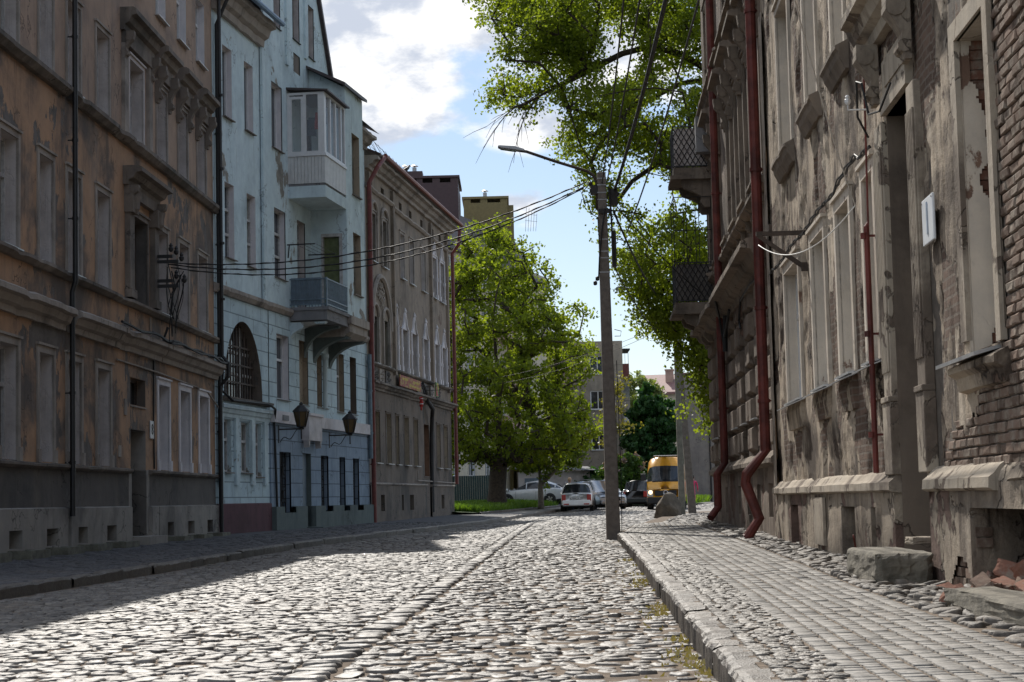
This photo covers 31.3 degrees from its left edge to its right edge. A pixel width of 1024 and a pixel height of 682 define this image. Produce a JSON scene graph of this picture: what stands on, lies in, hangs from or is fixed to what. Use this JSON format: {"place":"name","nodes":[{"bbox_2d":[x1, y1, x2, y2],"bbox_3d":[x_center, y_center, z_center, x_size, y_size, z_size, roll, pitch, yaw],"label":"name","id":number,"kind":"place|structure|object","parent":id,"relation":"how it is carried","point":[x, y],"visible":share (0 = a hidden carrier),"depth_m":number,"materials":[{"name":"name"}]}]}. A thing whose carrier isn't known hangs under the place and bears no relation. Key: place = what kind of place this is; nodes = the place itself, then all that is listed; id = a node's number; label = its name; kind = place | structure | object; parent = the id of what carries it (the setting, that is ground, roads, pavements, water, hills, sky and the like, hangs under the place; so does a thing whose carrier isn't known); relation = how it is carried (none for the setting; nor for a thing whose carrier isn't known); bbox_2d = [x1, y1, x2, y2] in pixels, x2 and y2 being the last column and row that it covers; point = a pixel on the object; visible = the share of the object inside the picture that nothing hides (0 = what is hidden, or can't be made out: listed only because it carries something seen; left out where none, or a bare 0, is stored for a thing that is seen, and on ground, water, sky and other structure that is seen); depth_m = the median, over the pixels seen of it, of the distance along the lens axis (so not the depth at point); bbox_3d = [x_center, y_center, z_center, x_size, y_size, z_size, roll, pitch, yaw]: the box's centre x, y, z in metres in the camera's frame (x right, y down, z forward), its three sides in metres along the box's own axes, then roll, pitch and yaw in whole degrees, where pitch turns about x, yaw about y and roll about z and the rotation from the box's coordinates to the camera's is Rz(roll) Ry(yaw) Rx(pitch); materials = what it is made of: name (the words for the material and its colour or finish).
{"place":"outdoors","nodes":[
{"label":"outdoors","id":0,"kind":"place"},
{"bbox_2d":[0,511,519,582],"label":"pavement","id":1,"kind":"structure","parent":0,"point":[462,516],"depth_m":62.96,"materials":[{"name":"grey stone"}]},
{"bbox_2d":[0,521,466,584],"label":"pavement setts","id":2,"kind":"structure","parent":1,"relation":"on","point":[68,567],"depth_m":33.26,"materials":[{"name":"grey stone"}]},
{"bbox_2d":[211,0,378,533],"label":"apartment house","id":3,"kind":"structure","parent":0,"point":[289,340],"depth_m":55.55,"materials":[{"name":"blue paint"}]},
{"bbox_2d":[222,44,235,122],"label":"window","id":4,"kind":"structure","parent":3,"relation":"in","point":[226,53],"depth_m":50.79,"materials":[{"name":"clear glass"}]},
{"bbox_2d":[224,419,234,473],"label":"window","id":5,"kind":"structure","parent":3,"relation":"in","point":[227,423],"depth_m":49.58,"materials":[{"name":"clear glass"}]},
{"bbox_2d":[224,181,237,261],"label":"window","id":6,"kind":"structure","parent":3,"relation":"in","point":[229,189],"depth_m":50.55,"materials":[{"name":"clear glass"}]},
{"bbox_2d":[224,322,261,400],"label":"arched window","id":7,"kind":"structure","parent":3,"relation":"in","point":[244,382],"depth_m":51.68,"materials":[{"name":"black glass"}]},
{"bbox_2d":[241,422,253,473],"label":"window","id":8,"kind":"structure","parent":3,"relation":"in","point":[245,432],"depth_m":51.19,"materials":[{"name":"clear glass"}]},
{"bbox_2d":[244,61,256,135],"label":"window","id":9,"kind":"structure","parent":3,"relation":"in","point":[248,70],"depth_m":52.72,"materials":[{"name":"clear glass"}]},
{"bbox_2d":[247,193,256,268],"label":"window","id":10,"kind":"structure","parent":3,"relation":"in","point":[251,225],"depth_m":52.52,"materials":[{"name":"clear glass"}]},
{"bbox_2d":[271,82,284,153],"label":"window","id":11,"kind":"structure","parent":3,"relation":"in","point":[275,90],"depth_m":55.51,"materials":[{"name":"grey glass"}]},
{"bbox_2d":[268,333,290,401],"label":"window","id":12,"kind":"structure","parent":3,"relation":"in","point":[281,341],"depth_m":55.27,"materials":[{"name":"grey glass"}]},
{"bbox_2d":[271,452,289,512],"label":"window","id":13,"kind":"structure","parent":3,"relation":"in","point":[284,456],"depth_m":54.96,"materials":[{"name":"black glass"}]},
{"bbox_2d":[274,208,288,281],"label":"window","id":14,"kind":"structure","parent":3,"relation":"in","point":[279,235],"depth_m":55.37,"materials":[{"name":"grey glass"}]},
{"bbox_2d":[278,402,309,442],"bbox_3d":[-6.437,2.390,53.824,0.954,1.200,0.540,-2,-5,9],"label":"wall lantern","id":15,"kind":"object","parent":3,"relation":"attached to","point":[300,411],"depth_m":53.70,"materials":[{"name":"black metal"}]},
{"bbox_2d":[297,221,304,306],"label":"balcony door","id":16,"kind":"structure","parent":3,"relation":"in","point":[300,226],"depth_m":57.57,"materials":[{"name":"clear glass"}]},
{"bbox_2d":[299,340,309,406],"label":"blind window","id":17,"kind":"structure","parent":3,"relation":"in","point":[303,378],"depth_m":57.36,"materials":[{"name":"stone"}]},
{"bbox_2d":[302,453,333,527],"bbox_3d":[-6.111,4.741,56.747,0.850,2.510,1.360,-2,-5,9],"label":"door","id":18,"kind":"structure","parent":3,"relation":"in","point":[306,458],"depth_m":57.13,"materials":[{"name":"grey wood"}]},
{"bbox_2d":[321,233,342,310],"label":"balcony door","id":19,"kind":"structure","parent":3,"relation":"in","point":[332,242],"depth_m":58.24,"materials":[{"name":"green glass"}]},
{"bbox_2d":[336,354,345,413],"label":"window","id":20,"kind":"structure","parent":3,"relation":"in","point":[340,387],"depth_m":61.80,"materials":[{"name":"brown glass"}]},
{"bbox_2d":[329,410,357,447],"bbox_3d":[-5.509,2.862,59.469,0.954,1.200,0.540,-2,-5,9],"label":"wall lantern","id":21,"kind":"object","parent":3,"relation":"attached to","point":[349,419],"depth_m":59.35,"materials":[{"name":"black metal"}]},
{"bbox_2d":[343,357,358,415],"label":"window","id":22,"kind":"structure","parent":3,"relation":"in","point":[352,360],"depth_m":63.47,"materials":[{"name":"grey glass"}]},
{"bbox_2d":[344,458,357,510],"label":"window","id":23,"kind":"structure","parent":3,"relation":"in","point":[355,463],"depth_m":63.22,"materials":[{"name":"black glass"}]},
{"bbox_2d":[351,133,362,199],"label":"window","id":24,"kind":"structure","parent":3,"relation":"in","point":[355,140],"depth_m":60.12,"materials":[{"name":"brown glass"}]},
{"bbox_2d":[353,232,363,297],"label":"window","id":25,"kind":"structure","parent":3,"relation":"in","point":[356,238],"depth_m":59.84,"materials":[{"name":"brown glass"}]},
{"bbox_2d":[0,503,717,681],"bbox_3d":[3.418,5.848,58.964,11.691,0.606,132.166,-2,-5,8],"label":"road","id":26,"kind":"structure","parent":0,"point":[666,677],"depth_m":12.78,"materials":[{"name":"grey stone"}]},
{"bbox_2d":[498,145,621,539],"bbox_3d":[1.138,0.113,40.710,2.700,9.104,0.374,-1,-5,0],"label":"street lamp","id":27,"kind":"object","parent":26,"relation":"on","point":[599,192],"visible":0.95,"depth_m":40.64,"materials":[{"name":"concrete"}]},
{"bbox_2d":[614,0,667,189],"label":"cable","id":28,"kind":"object","parent":27,"relation":"attached to","point":[656,37],"visible":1,"depth_m":28.54,"materials":[{"name":"rubber"}]},
{"bbox_2d":[626,0,699,232],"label":"cable","id":29,"kind":"object","parent":27,"relation":"attached to","point":[691,26],"visible":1,"depth_m":26.89,"materials":[{"name":"rubber"}]},
{"bbox_2d":[560,481,596,511],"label":"parked car","id":30,"kind":"object","parent":26,"relation":"on","point":[577,495],"visible":1,"depth_m":93.68,"materials":[{"name":"white paint"}]},
{"bbox_2d":[578,479,626,509],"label":"parked car","id":31,"kind":"object","parent":26,"relation":"on","point":[598,486],"visible":0.41,"depth_m":99.23,"materials":[{"name":"silver metal"}]},
{"bbox_2d":[623,479,656,506],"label":"moving car","id":32,"kind":"object","parent":26,"relation":"on","point":[636,493],"visible":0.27,"depth_m":106.85,"materials":[{"name":"black paint"}]},
{"bbox_2d":[640,455,686,509],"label":"delivery van","id":33,"kind":"object","parent":26,"relation":"on","point":[662,477],"visible":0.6,"depth_m":92.75,"materials":[{"name":"yellow metal"}]},
{"bbox_2d":[616,558,712,681],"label":"leaf litter","id":34,"kind":"object","parent":26,"relation":"on","point":[691,656],"visible":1,"depth_m":11.75,"materials":[{"name":"plant"}]},
{"bbox_2d":[89,508,717,671],"bbox_3d":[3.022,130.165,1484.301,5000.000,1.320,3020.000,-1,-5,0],"label":"ground","id":35,"kind":"structure","parent":0,"point":[572,509],"depth_m":22.71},
{"bbox_2d":[0,0,230,562],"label":"apartment house","id":36,"kind":"structure","parent":35,"relation":"on","point":[108,124],"depth_m":37.56,"materials":[{"name":"paint"}]},
{"bbox_2d":[0,0,19,43],"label":"window","id":37,"kind":"structure","parent":36,"relation":"in","point":[9,9],"depth_m":31.88,"materials":[{"name":"grey glass"}]},
{"bbox_2d":[0,330,22,460],"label":"window","id":38,"kind":"structure","parent":36,"relation":"in","point":[10,355],"depth_m":31.28,"materials":[{"name":"grey glass"}]},
{"bbox_2d":[0,117,23,250],"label":"window","id":39,"kind":"structure","parent":36,"relation":"in","point":[10,147],"depth_m":31.60,"materials":[{"name":"grey glass"}]},
{"bbox_2d":[8,530,50,559],"bbox_3d":[-8.277,3.515,30.802,0.700,0.640,1.100,-2,-5,2],"label":"cellar window","id":40,"kind":"structure","parent":36,"relation":"in","point":[15,537],"depth_m":31.01,"materials":[{"name":"concrete"}]},
{"bbox_2d":[37,0,54,71],"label":"window","id":41,"kind":"structure","parent":36,"relation":"in","point":[45,8],"depth_m":34.01,"materials":[{"name":"grey glass"}]},
{"bbox_2d":[36,341,57,463],"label":"window","id":42,"kind":"structure","parent":36,"relation":"in","point":[46,451],"depth_m":33.38,"materials":[{"name":"grey glass"}]},
{"bbox_2d":[36,143,57,264],"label":"window","id":43,"kind":"structure","parent":36,"relation":"in","point":[45,171],"depth_m":33.70,"materials":[{"name":"grey glass"}]},
{"bbox_2d":[46,528,84,555],"bbox_3d":[-8.197,3.701,32.953,0.700,0.640,1.100,-2,-5,2],"label":"cellar window","id":44,"kind":"structure","parent":36,"relation":"in","point":[52,534],"depth_m":33.20,"materials":[{"name":"concrete"}]},
{"bbox_2d":[64,350,85,464],"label":"window","id":45,"kind":"structure","parent":36,"relation":"in","point":[80,457],"depth_m":35.24,"materials":[{"name":"grey glass"}]},
{"bbox_2d":[65,161,84,277],"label":"window","id":46,"kind":"structure","parent":36,"relation":"in","point":[68,166],"depth_m":35.56,"materials":[{"name":"grey glass"}]},
{"bbox_2d":[65,0,84,97],"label":"window","id":47,"kind":"structure","parent":36,"relation":"in","point":[68,3],"depth_m":35.87,"materials":[{"name":"grey glass"}]},
{"bbox_2d":[77,527,111,551],"bbox_3d":[-8.122,3.875,34.969,0.700,0.640,1.030,-2,-5,2],"label":"cellar window","id":48,"kind":"structure","parent":36,"relation":"in","point":[83,531],"depth_m":35.17,"materials":[{"name":"concrete"}]},
{"bbox_2d":[94,18,112,117],"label":"window","id":49,"kind":"structure","parent":36,"relation":"in","point":[102,35],"depth_m":38.07,"materials":[{"name":"grey glass"}]},
{"bbox_2d":[94,181,113,289],"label":"window","id":50,"kind":"structure","parent":36,"relation":"in","point":[103,200],"depth_m":37.76,"materials":[{"name":"grey glass"}]},
{"bbox_2d":[95,358,114,466],"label":"window","id":51,"kind":"structure","parent":36,"relation":"in","point":[104,456],"depth_m":37.44,"materials":[{"name":"grey glass"}]},
{"bbox_2d":[106,525,139,547],"bbox_3d":[-8.042,4.061,37.114,0.700,0.640,1.120,-2,-5,2],"label":"cellar window","id":52,"kind":"structure","parent":36,"relation":"in","point":[111,529],"depth_m":37.41,"materials":[{"name":"concrete"}]},
{"bbox_2d":[129,51,146,144],"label":"window","id":53,"kind":"structure","parent":36,"relation":"in","point":[137,68],"depth_m":41.06,"materials":[{"name":"grey glass"}]},
{"bbox_2d":[130,377,146,408],"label":"transom window","id":54,"kind":"structure","parent":36,"relation":"in","point":[137,386],"depth_m":40.59,"materials":[{"name":"black glass"}]},
{"bbox_2d":[133,212,150,305],"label":"window","id":55,"kind":"structure","parent":36,"relation":"in","point":[141,229],"depth_m":41.08,"materials":[{"name":"black glass"}]},
{"bbox_2d":[131,429,167,544],"bbox_3d":[-8.094,3.272,39.743,0.870,2.670,1.640,-2,-5,2],"label":"door","id":56,"kind":"structure","parent":36,"relation":"in","point":[138,438],"depth_m":40.47,"materials":[{"name":"wood"}]},
{"bbox_2d":[155,78,168,163],"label":"window","id":57,"kind":"structure","parent":36,"relation":"in","point":[161,110],"depth_m":43.40,"materials":[{"name":"grey glass"}]},
{"bbox_2d":[156,376,172,470],"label":"window","id":58,"kind":"structure","parent":36,"relation":"in","point":[163,385],"depth_m":42.82,"materials":[{"name":"grey glass"}]},
{"bbox_2d":[158,225,170,315],"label":"window","id":59,"kind":"structure","parent":36,"relation":"in","point":[163,235],"depth_m":43.12,"materials":[{"name":"grey glass"}]},
{"bbox_2d":[157,243,186,343],"bbox_3d":[-7.749,-1.076,41.614,0.740,2.300,0.294,-2,-5,2],"label":"cable bracket","id":60,"kind":"object","parent":36,"relation":"attached to","point":[173,286],"visible":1,"depth_m":41.56,"materials":[{"name":"black metal"}]},
{"bbox_2d":[169,186,584,270],"bbox_3d":[-3.113,-2.505,41.431,9.621,1.643,0.052,-2,-5,7],"label":"cable","id":61,"kind":"object","parent":60,"relation":"attached to","point":[383,255],"visible":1,"depth_m":41.36,"materials":[{"name":"rubber"}]},
{"bbox_2d":[171,188,583,275],"bbox_3d":[-3.101,-2.414,41.348,9.528,1.716,0.048,-2,-5,7],"label":"cable","id":62,"kind":"object","parent":60,"relation":"attached to","point":[385,261],"visible":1,"depth_m":41.26,"materials":[{"name":"rubber"}]},
{"bbox_2d":[173,181,586,265],"bbox_3d":[-3.106,-2.625,41.441,9.680,1.603,0.052,-2,-5,7],"label":"cable","id":63,"kind":"object","parent":60,"relation":"attached to","point":[382,247],"visible":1,"depth_m":41.37,"materials":[{"name":"rubber"}]},
{"bbox_2d":[177,105,188,180],"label":"window","id":64,"kind":"structure","parent":36,"relation":"in","point":[182,128],"depth_m":45.69,"materials":[{"name":"grey glass"}]},
{"bbox_2d":[177,0,189,49],"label":"window","id":65,"kind":"structure","parent":36,"relation":"in","point":[181,4],"depth_m":45.96,"materials":[{"name":"grey glass"}]},
{"bbox_2d":[177,235,190,324],"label":"window","id":66,"kind":"structure","parent":36,"relation":"in","point":[184,314],"depth_m":45.37,"materials":[{"name":"grey glass"}]},
{"bbox_2d":[178,382,193,472],"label":"window","id":67,"kind":"structure","parent":36,"relation":"in","point":[184,398],"depth_m":45.11,"materials":[{"name":"grey glass"}]},
{"bbox_2d":[196,124,206,194],"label":"window","id":68,"kind":"structure","parent":36,"relation":"in","point":[201,153],"depth_m":47.92,"materials":[{"name":"grey glass"}]},
{"bbox_2d":[195,0,207,70],"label":"window","id":69,"kind":"structure","parent":36,"relation":"in","point":[199,8],"depth_m":48.23,"materials":[{"name":"grey glass"}]},
{"bbox_2d":[196,248,209,332],"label":"window","id":70,"kind":"structure","parent":36,"relation":"in","point":[202,257],"depth_m":47.62,"materials":[{"name":"grey glass"}]},
{"bbox_2d":[197,388,211,473],"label":"window","id":71,"kind":"structure","parent":36,"relation":"in","point":[204,466],"depth_m":47.35,"materials":[{"name":"grey glass"}]},
{"bbox_2d":[0,509,560,599],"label":"kerb","id":72,"kind":"structure","parent":35,"relation":"on","point":[14,590],"depth_m":29.16,"materials":[{"name":"stone"}]},
{"bbox_2d":[342,141,462,522],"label":"apartment house","id":73,"kind":"structure","parent":35,"relation":"on","point":[408,312],"depth_m":72.97,"materials":[{"name":"paint"}]},
{"bbox_2d":[385,411,394,464],"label":"window","id":74,"kind":"structure","parent":73,"relation":"in","point":[388,418],"depth_m":69.10,"materials":[{"name":"grey glass"}]},
{"bbox_2d":[402,165,461,225],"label":"apartment block","id":75,"kind":"structure","parent":35,"relation":"on","point":[445,190],"depth_m":110.73,"materials":[{"name":"paint"}]},
{"bbox_2d":[462,190,518,489],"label":"apartment block","id":76,"kind":"structure","parent":35,"relation":"on","point":[484,207],"depth_m":119.19,"materials":[{"name":"yellow paint"}]},
{"bbox_2d":[448,215,549,500],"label":"apartment block","id":77,"kind":"structure","parent":35,"relation":"on","point":[468,471],"depth_m":113.35,"materials":[{"name":"beige concrete"}]},
{"bbox_2d":[568,341,629,470],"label":"apartment block","id":78,"kind":"structure","parent":35,"relation":"on","point":[593,392],"depth_m":140.25,"materials":[{"name":"concrete"}]},
{"bbox_2d":[625,370,667,452],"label":"willow tree","id":79,"kind":"object","parent":35,"relation":"on","point":[637,381],"visible":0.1,"depth_m":159.23,"materials":[{"name":"green plant"}]},
{"bbox_2d":[619,381,683,479],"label":"chestnut tree","id":80,"kind":"object","parent":35,"relation":"on","point":[657,430],"visible":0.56,"depth_m":133.87,"materials":[{"name":"green plant"}]},
{"bbox_2d":[645,369,676,452],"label":"house","id":81,"kind":"structure","parent":35,"relation":"on","point":[666,380],"depth_m":177.16,"materials":[{"name":"paint"}]},
{"bbox_2d":[683,372,714,501],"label":"house","id":82,"kind":"structure","parent":35,"relation":"on","point":[702,465],"depth_m":149.65,"materials":[{"name":"grey concrete"}]},
{"bbox_2d":[617,531,782,681],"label":"kerb","id":83,"kind":"structure","parent":35,"relation":"on","point":[703,631],"depth_m":12.19,"materials":[{"name":"stone"}]},
{"bbox_2d":[668,0,774,538],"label":"apartment house","id":84,"kind":"structure","parent":35,"relation":"on","point":[719,143],"depth_m":39.41,"materials":[{"name":"brown concrete"}]},
{"bbox_2d":[723,105,734,233],"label":"window","id":85,"kind":"structure","parent":84,"relation":"in","point":[728,123],"depth_m":40.81,"materials":[{"name":"grey glass"}]},
{"bbox_2d":[730,80,744,216],"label":"window","id":86,"kind":"structure","parent":84,"relation":"in","point":[737,102],"depth_m":38.39,"materials":[{"name":"grey glass"}]},
{"bbox_2d":[739,51,750,197],"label":"window","id":87,"kind":"structure","parent":84,"relation":"in","point":[744,85],"depth_m":36.11,"materials":[{"name":"grey glass"}]},
{"bbox_2d":[757,0,1023,585],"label":"apartment house","id":88,"kind":"structure","parent":35,"relation":"on","point":[897,369],"depth_m":18.35,"materials":[{"name":"brick"}]},
{"bbox_2d":[756,224,807,270],"bbox_3d":[3.852,-1.328,26.061,0.730,0.680,0.100,-2,-5,3],"label":"wall bracket","id":89,"kind":"object","parent":88,"relation":"attached to","point":[803,266],"depth_m":26.04,"materials":[{"name":"metal"}]},
{"bbox_2d":[771,0,793,151],"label":"window","id":90,"kind":"structure","parent":88,"relation":"in","point":[780,9],"depth_m":28.92,"materials":[{"name":"beige glass"}]},
{"bbox_2d":[780,246,805,405],"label":"window","id":91,"kind":"structure","parent":88,"relation":"in","point":[791,273],"depth_m":28.57,"materials":[{"name":"beige glass"}]},
{"bbox_2d":[800,0,819,101],"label":"window","id":92,"kind":"structure","parent":88,"relation":"in","point":[807,7],"depth_m":25.32,"materials":[{"name":"beige glass"}]},
{"bbox_2d":[805,213,832,392],"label":"window","id":93,"kind":"structure","parent":88,"relation":"in","point":[818,264],"depth_m":25.00,"materials":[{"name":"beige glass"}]},
{"bbox_2d":[828,0,846,51],"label":"window","id":94,"kind":"structure","parent":88,"relation":"in","point":[836,8],"depth_m":22.46,"materials":[{"name":"white glass"}]},
{"bbox_2d":[829,180,857,379],"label":"window","id":95,"kind":"structure","parent":88,"relation":"in","point":[844,258],"depth_m":22.37,"materials":[{"name":"beige glass"}]},
{"bbox_2d":[841,506,856,553],"bbox_3d":[4.183,2.270,21.706,0.370,0.620,1.180,-2,-5,3],"label":"cellar window","id":96,"kind":"structure","parent":88,"relation":"in","point":[847,512],"depth_m":22.30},
{"bbox_2d":[855,150,881,366],"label":"window","id":97,"kind":"structure","parent":88,"relation":"in","point":[860,168],"depth_m":20.10,"materials":[{"name":"beige glass"}]},
{"bbox_2d":[921,192,935,246],"bbox_3d":[3.670,-1.067,16.119,0.032,0.410,0.520,-2,-5,3],"label":"house number sign","id":98,"kind":"object","parent":88,"relation":"attached to","point":[928,219],"visible":1,"depth_m":16.05,"materials":[{"name":"metal"}]},
{"bbox_2d":[886,91,987,552],"bbox_3d":[4.152,-0.014,17.614,0.660,4.700,1.480,-2,-5,3],"label":"door","id":99,"kind":"structure","parent":88,"relation":"in","point":[915,501],"depth_m":18.36,"materials":[{"name":"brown wood"}]},
{"bbox_2d":[935,0,1007,369],"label":"window","id":100,"kind":"structure","parent":88,"relation":"in","point":[969,32],"depth_m":14.81,"materials":[{"name":"beige wood"}]},
{"bbox_2d":[321,0,707,395],"label":"sky","id":101,"kind":"structure","parent":0,"point":[418,66],"materials":[{"name":"blue"}]},
{"bbox_2d":[498,507,560,514],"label":"pavement","id":102,"kind":"structure","parent":0,"point":[529,511],"depth_m":89.04,"materials":[{"name":"grey stone"}]},
{"bbox_2d":[517,408,595,508],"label":"young tree","id":103,"kind":"object","parent":102,"relation":"on","point":[553,467],"visible":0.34,"depth_m":98.03,"materials":[{"name":"green plant"}]},
{"bbox_2d":[623,511,709,530],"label":"corner pavement","id":104,"kind":"structure","parent":0,"point":[660,519],"depth_m":62.33,"materials":[{"name":"grey stone"}]},
{"bbox_2d":[615,287,685,514],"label":"street lamp","id":105,"kind":"object","parent":104,"relation":"on","point":[681,486],"visible":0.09,"depth_m":71.80,"materials":[{"name":"concrete"}]},
{"bbox_2d":[654,492,680,517],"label":"boulder","id":106,"kind":"object","parent":104,"relation":"on","point":[669,504],"visible":0.82,"depth_m":69.39,"materials":[{"name":"stone"}]},
{"bbox_2d":[671,311,696,512],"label":"utility pole","id":107,"kind":"object","parent":104,"relation":"on","point":[691,501],"visible":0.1,"depth_m":73.72,"materials":[{"name":"concrete"}]},
{"bbox_2d":[696,508,712,511],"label":"side street","id":108,"kind":"structure","parent":0,"point":[708,509],"depth_m":86.24,"materials":[{"name":"stone"}]},
{"bbox_2d":[462,0,713,441],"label":"linden tree","id":109,"kind":"object","parent":108,"relation":"on","point":[567,32],"visible":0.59,"depth_m":57.83,"materials":[{"name":"green plant"}]},
{"bbox_2d":[625,523,1023,681],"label":"pavement","id":110,"kind":"structure","parent":0,"point":[761,665],"depth_m":10.92,"materials":[{"name":"grey stone"}]},
{"bbox_2d":[626,523,868,681],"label":"sett band","id":111,"kind":"object","parent":110,"relation":"on","point":[687,571],"visible":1,"depth_m":12.29,"materials":[{"name":"grey stone"}]},
{"bbox_2d":[649,521,1023,681],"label":"paver band","id":112,"kind":"object","parent":110,"relation":"on","point":[999,658],"visible":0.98,"depth_m":11.57,"materials":[{"name":"stone"}]},
{"bbox_2d":[847,547,933,584],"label":"step block","id":113,"kind":"structure","parent":110,"relation":"on","point":[880,564],"depth_m":16.02,"materials":[{"name":"stone"}]},
{"bbox_2d":[944,586,1023,625],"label":"broken slab","id":114,"kind":"structure","parent":110,"relation":"on","point":[1006,605],"depth_m":11.71,"materials":[{"name":"concrete"}]},
{"bbox_2d":[664,512,1023,647],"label":"cobblestones","id":115,"kind":"structure","parent":0,"point":[920,596],"depth_m":15.76,"materials":[{"name":"stone"}]},
{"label":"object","id":116,"kind":"structure","parent":0,"visible":0},
{"bbox_2d":[589,451,647,506],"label":"lilac bush","id":117,"kind":"object","parent":116,"relation":"on","point":[633,468],"visible":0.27,"depth_m":114.11,"materials":[{"name":"green plant"}]},
{"bbox_2d":[596,371,643,452],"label":"birch tree","id":118,"kind":"object","parent":116,"relation":"on","point":[620,390],"visible":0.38,"depth_m":118.36,"materials":[{"name":"green plant"}]},
{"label":"grass verge","id":119,"kind":"structure","parent":0,"visible":0},
{"bbox_2d":[452,475,488,500],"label":"fence","id":120,"kind":"object","parent":119,"relation":"on","point":[469,484],"visible":0.23,"depth_m":106.25,"materials":[{"name":"metal"}]},
{"bbox_2d":[454,498,559,511],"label":"grass","id":121,"kind":"structure","parent":119,"relation":"on","point":[477,505],"depth_m":90.22,"materials":[{"name":"green plant"}]},
{"bbox_2d":[448,212,603,503],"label":"linden tree","id":122,"kind":"object","parent":119,"relation":"on","point":[540,447],"visible":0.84,"depth_m":93.80,"materials":[{"name":"green plant"}]},
{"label":"car park","id":123,"kind":"structure","parent":0,"visible":0},
{"bbox_2d":[506,481,562,503],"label":"parked car","id":124,"kind":"object","parent":123,"relation":"on","point":[527,490],"visible":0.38,"depth_m":110.25,"materials":[{"name":"silver metal"}]},
{"bbox_2d":[514,466,594,487],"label":"garage","id":125,"kind":"structure","parent":123,"relation":"on","point":[523,478],"depth_m":116.86,"materials":[{"name":"grey concrete"}]},
{"bbox_3d":[3.719,1.891,13.039,0.862,0.109,3.037,-1,-5,0],"label":"rubble","id":126,"kind":"object","parent":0,"visible":0},
{"bbox_2d":[993,558,1016,579],"bbox_3d":[3.824,1.756,13.939,0.140,0.140,0.312,20,-4,-26],"label":"loose brick","id":127,"kind":"object","parent":126,"relation":"on","point":[1002,567],"visible":0.59,"depth_m":13.94,"materials":[{"name":"red brick"}]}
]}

